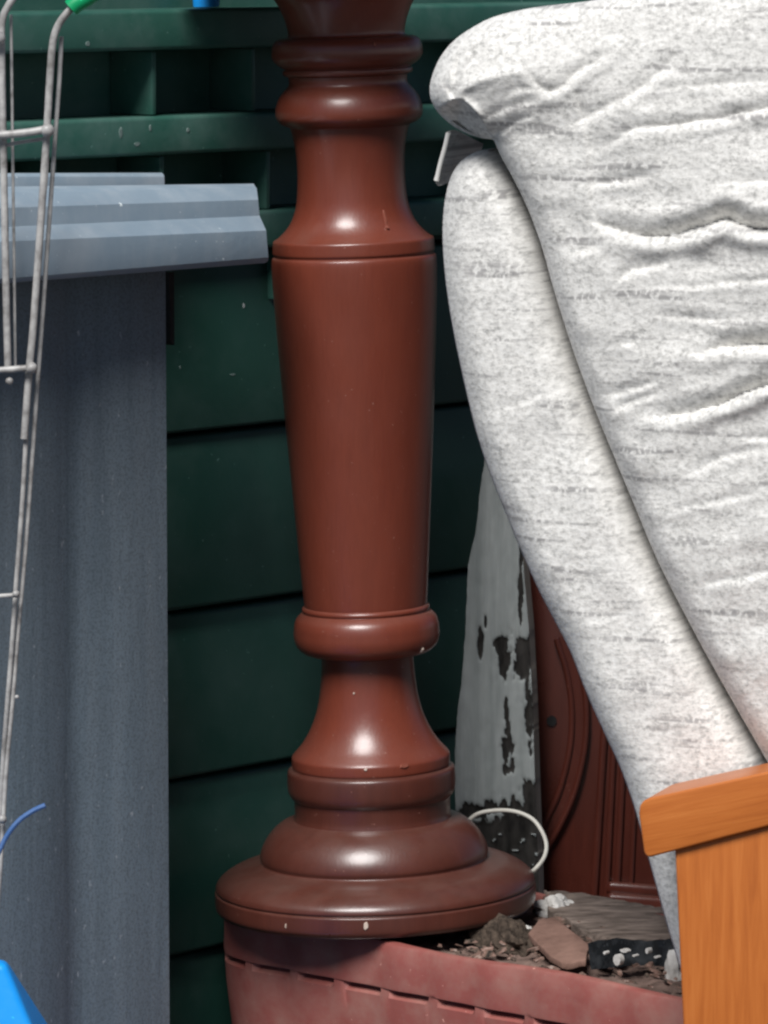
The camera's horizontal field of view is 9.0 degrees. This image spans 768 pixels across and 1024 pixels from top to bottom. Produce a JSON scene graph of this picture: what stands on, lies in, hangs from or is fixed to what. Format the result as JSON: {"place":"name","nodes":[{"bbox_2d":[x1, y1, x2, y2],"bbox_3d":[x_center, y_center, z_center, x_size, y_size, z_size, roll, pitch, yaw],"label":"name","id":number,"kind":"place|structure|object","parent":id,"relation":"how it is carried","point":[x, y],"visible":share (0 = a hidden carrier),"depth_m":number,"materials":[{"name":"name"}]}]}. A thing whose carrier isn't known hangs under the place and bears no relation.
{"place":"outdoors","nodes":[
{"label":"outdoors","id":0,"kind":"place"},
{"label":"ground","id":1,"kind":"structure","parent":0,"visible":0},
{"bbox_2d":[0,960,46,1023],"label":"blue tub","id":2,"kind":"object","parent":1,"relation":"on","point":[17,1005],"visible":1,"depth_m":4.06,"materials":[{"name":"plastic"}]},
{"bbox_2d":[0,803,45,853],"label":"blue cable","id":3,"kind":"object","parent":2,"relation":"in","point":[15,824],"visible":1,"depth_m":4.18,"materials":[{"name":"blue plastic"}]},
{"bbox_2d":[0,0,97,898],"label":"wire rack","id":4,"kind":"object","parent":2,"relation":"on","point":[47,130],"visible":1,"depth_m":4.16,"materials":[{"name":"grey metal"}]},
{"bbox_2d":[0,271,169,1023],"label":"grey sheet","id":5,"kind":"object","parent":1,"relation":"on","point":[84,919],"visible":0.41,"depth_m":4.39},
{"bbox_2d":[0,184,267,283],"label":"stepped trim","id":6,"kind":"structure","parent":5,"relation":"on","point":[100,230],"depth_m":4.32,"materials":[{"name":"grey plastic"}]},
{"bbox_2d":[7,173,164,186],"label":"flat trim","id":7,"kind":"structure","parent":6,"relation":"on","point":[64,179],"depth_m":4.46,"materials":[{"name":"grey plastic"}]},
{"bbox_2d":[165,271,173,344],"bbox_3d":[-0.198,-0.186,4.454,0.012,0.067,0.006,6,9,43],"label":"plastic strip","id":8,"kind":"object","parent":5,"relation":"hanging from","point":[169,308],"visible":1,"depth_m":4.45,"materials":[{"name":"grey plastic"}]},
{"bbox_2d":[0,0,590,1023],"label":"wall","id":9,"kind":"structure","parent":1,"relation":"on","point":[176,92],"depth_m":4.72,"materials":[{"name":"wood"}]},
{"bbox_2d":[193,0,219,6],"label":"bottle cap","id":10,"kind":"object","parent":9,"relation":"on","point":[206,3],"visible":1,"depth_m":4.66,"materials":[{"name":"blue plastic"}]},
{"bbox_2d":[224,892,682,1023],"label":"trough planter","id":11,"kind":"object","parent":1,"relation":"on","point":[275,979],"visible":0.48,"depth_m":4.53,"materials":[{"name":"ceramic"}]},
{"bbox_2d":[215,0,535,938],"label":"turned column","id":12,"kind":"structure","parent":11,"relation":"on","point":[375,836],"depth_m":4.57,"materials":[{"name":"brown wood"}]},
{"bbox_2d":[469,808,548,873],"bbox_3d":[0.125,0.325,4.753,0.093,0.068,0.032,7,9,43],"label":"white flex","id":13,"kind":"object","parent":12,"relation":"attached to","point":[534,821],"visible":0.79,"depth_m":4.75,"materials":[{"name":"white plastic"}]},
{"bbox_2d":[383,907,681,996],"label":"soil","id":14,"kind":"structure","parent":11,"relation":"in","point":[448,941],"depth_m":4.51,"materials":[{"name":"brown soil"}]},
{"bbox_2d":[469,913,540,956],"bbox_3d":[0.114,0.398,4.566,0.089,0.041,0.048,6,9,39],"label":"root clump","id":15,"kind":"object","parent":14,"relation":"on","point":[508,931],"visible":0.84,"depth_m":4.55,"materials":[{"name":"brown soil"}]},
{"bbox_2d":[534,893,573,917],"bbox_3d":[0.167,0.385,4.716,0.042,0.031,0.045,4,8,32],"label":"white lump","id":16,"kind":"object","parent":14,"relation":"on","point":[557,900],"visible":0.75,"depth_m":4.71,"materials":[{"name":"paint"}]},
{"bbox_2d":[528,917,588,969],"bbox_3d":[0.164,0.400,4.515,0.044,0.019,0.156,-1,7,-12],"label":"clay shard","id":17,"kind":"object","parent":14,"relation":"on","point":[560,944],"visible":0.95,"depth_m":4.50,"materials":[{"name":"pink ceramic"}]},
{"bbox_2d":[437,896,681,989],"bbox_3d":[0.201,0.402,4.557,0.273,0.014,0.330,3,7,20],"label":"grit","id":18,"kind":"object","parent":14,"relation":"on","point":[484,950],"visible":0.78,"depth_m":4.50,"materials":[{"name":"brown gravel"}]},
{"bbox_2d":[544,890,670,941],"bbox_3d":[0.229,0.392,4.654,0.145,0.016,0.261,0,7,0],"label":"weathered plank","id":19,"kind":"object","parent":14,"relation":"on","point":[616,918],"visible":0.47,"depth_m":4.65,"materials":[{"name":"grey wood"}]},
{"bbox_2d":[588,938,679,969],"bbox_3d":[0.229,0.402,4.441,0.088,0.026,0.029,0,7,0],"label":"spotted strip","id":20,"kind":"object","parent":14,"relation":"on","point":[615,952],"visible":0.95,"depth_m":4.45,"materials":[{"name":"black plastic"}]},
{"bbox_2d":[664,949,680,980],"bbox_3d":[0.264,0.417,4.444,0.014,0.042,0.017,-3,8,-24],"label":"white shard","id":21,"kind":"object","parent":14,"relation":"on","point":[671,967],"visible":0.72,"depth_m":4.44,"materials":[{"name":"paint"}]},
{"bbox_2d":[455,461,543,893],"bbox_3d":[0.118,0.232,4.898,0.094,0.704,0.023,0,7,0],"label":"painted plank","id":22,"kind":"object","parent":1,"relation":"on","point":[497,758],"visible":0.69,"depth_m":4.88,"materials":[{"name":"white paint"}]},
{"bbox_2d":[529,570,661,906],"bbox_3d":[0.229,0.262,4.972,0.266,0.618,0.052,0,7,0],"label":"cabinet","id":23,"kind":"object","parent":1,"relation":"on","point":[591,826],"visible":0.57,"depth_m":4.97,"materials":[{"name":"brown wood"}]},
{"bbox_2d":[430,0,767,1023],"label":"armchair","id":24,"kind":"object","parent":1,"relation":"on","point":[604,232],"visible":1,"depth_m":4.12,"materials":[{"name":"white fabric"}]}
]}

